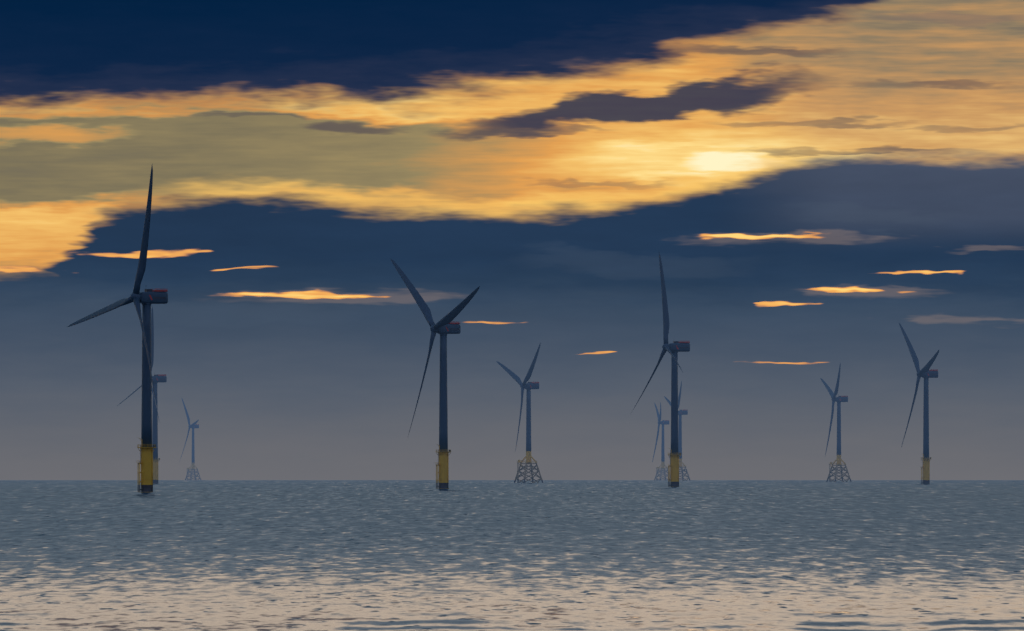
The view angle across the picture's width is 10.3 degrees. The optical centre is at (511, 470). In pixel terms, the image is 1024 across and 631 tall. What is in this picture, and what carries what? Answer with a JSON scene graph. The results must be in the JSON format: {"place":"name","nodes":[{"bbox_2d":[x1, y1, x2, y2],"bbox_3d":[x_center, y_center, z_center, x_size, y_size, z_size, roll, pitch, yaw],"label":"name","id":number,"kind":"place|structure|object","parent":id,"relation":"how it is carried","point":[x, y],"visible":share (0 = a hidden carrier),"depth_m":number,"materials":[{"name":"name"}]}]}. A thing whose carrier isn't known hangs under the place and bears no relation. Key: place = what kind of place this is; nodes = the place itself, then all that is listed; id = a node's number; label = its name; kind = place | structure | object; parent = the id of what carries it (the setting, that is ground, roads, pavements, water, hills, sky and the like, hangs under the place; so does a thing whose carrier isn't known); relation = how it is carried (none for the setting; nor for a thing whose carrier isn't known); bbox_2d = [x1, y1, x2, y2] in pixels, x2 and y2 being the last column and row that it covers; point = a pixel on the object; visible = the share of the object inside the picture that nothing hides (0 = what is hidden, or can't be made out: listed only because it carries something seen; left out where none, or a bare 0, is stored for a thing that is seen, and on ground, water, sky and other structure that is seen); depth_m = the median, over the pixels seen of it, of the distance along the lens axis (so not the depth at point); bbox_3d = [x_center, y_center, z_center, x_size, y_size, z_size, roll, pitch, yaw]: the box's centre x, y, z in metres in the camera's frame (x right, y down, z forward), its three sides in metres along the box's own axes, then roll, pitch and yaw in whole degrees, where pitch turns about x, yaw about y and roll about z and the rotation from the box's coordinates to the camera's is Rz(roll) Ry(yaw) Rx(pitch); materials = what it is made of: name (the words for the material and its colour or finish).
{"place":"outdoors","nodes":[
{"label":"outdoors","id":0,"kind":"place"},
{"bbox_2d":[0,480,1023,630],"bbox_3d":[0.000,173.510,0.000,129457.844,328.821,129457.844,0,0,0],"label":"sea","id":1,"kind":"structure","parent":0,"point":[507,555],"depth_m":611.58,"materials":[{"name":"teal liquid"}]},
{"bbox_2d":[68,166,167,491],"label":"wind turbine","id":2,"kind":"object","parent":1,"relation":"on","point":[147,298],"visible":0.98,"depth_m":2596.31,"materials":[{"name":"blue paint"}]},
{"bbox_2d":[117,307,166,482],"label":"wind turbine","id":3,"kind":"object","parent":1,"relation":"on","point":[157,378],"visible":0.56,"depth_m":4832.79,"materials":[{"name":"blue paint"}]},
{"bbox_2d":[181,399,200,479],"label":"wind turbine","id":4,"kind":"object","parent":1,"relation":"on","point":[193,426],"visible":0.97,"depth_m":9392.87,"materials":[{"name":"blue paint"}]},
{"bbox_2d":[390,258,479,487],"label":"wind turbine","id":5,"kind":"object","parent":1,"relation":"on","point":[443,327],"visible":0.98,"depth_m":3160.18,"materials":[{"name":"blue paint"}]},
{"bbox_2d":[496,342,543,482],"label":"wind turbine","id":6,"kind":"object","parent":1,"relation":"on","point":[528,386],"visible":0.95,"depth_m":5214.87,"materials":[{"name":"blue paint"}]},
{"bbox_2d":[631,253,689,485],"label":"wind turbine","id":7,"kind":"object","parent":1,"relation":"on","point":[674,348],"visible":0.98,"depth_m":3621.76,"materials":[{"name":"blue paint"}]},
{"bbox_2d":[652,402,668,479],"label":"wind turbine","id":8,"kind":"object","parent":1,"relation":"on","point":[663,423],"visible":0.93,"depth_m":8743.03,"materials":[{"name":"blue paint"}]},
{"bbox_2d":[664,381,690,480],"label":"wind turbine","id":9,"kind":"object","parent":1,"relation":"on","point":[682,412],"visible":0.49,"depth_m":7387.67,"materials":[{"name":"blue paint"}]},
{"bbox_2d":[820,364,851,481],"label":"wind turbine","id":10,"kind":"object","parent":1,"relation":"on","point":[839,399],"visible":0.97,"depth_m":6125.33,"materials":[{"name":"blue paint"}]},
{"bbox_2d":[899,323,938,483],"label":"wind turbine","id":11,"kind":"object","parent":1,"relation":"on","point":[926,372],"visible":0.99,"depth_m":4603.14,"materials":[{"name":"blue paint"}]},
{"bbox_2d":[0,0,1023,479],"label":"sky","id":12,"kind":"structure","parent":0,"point":[809,181],"materials":[{"name":"blue"}]}
]}

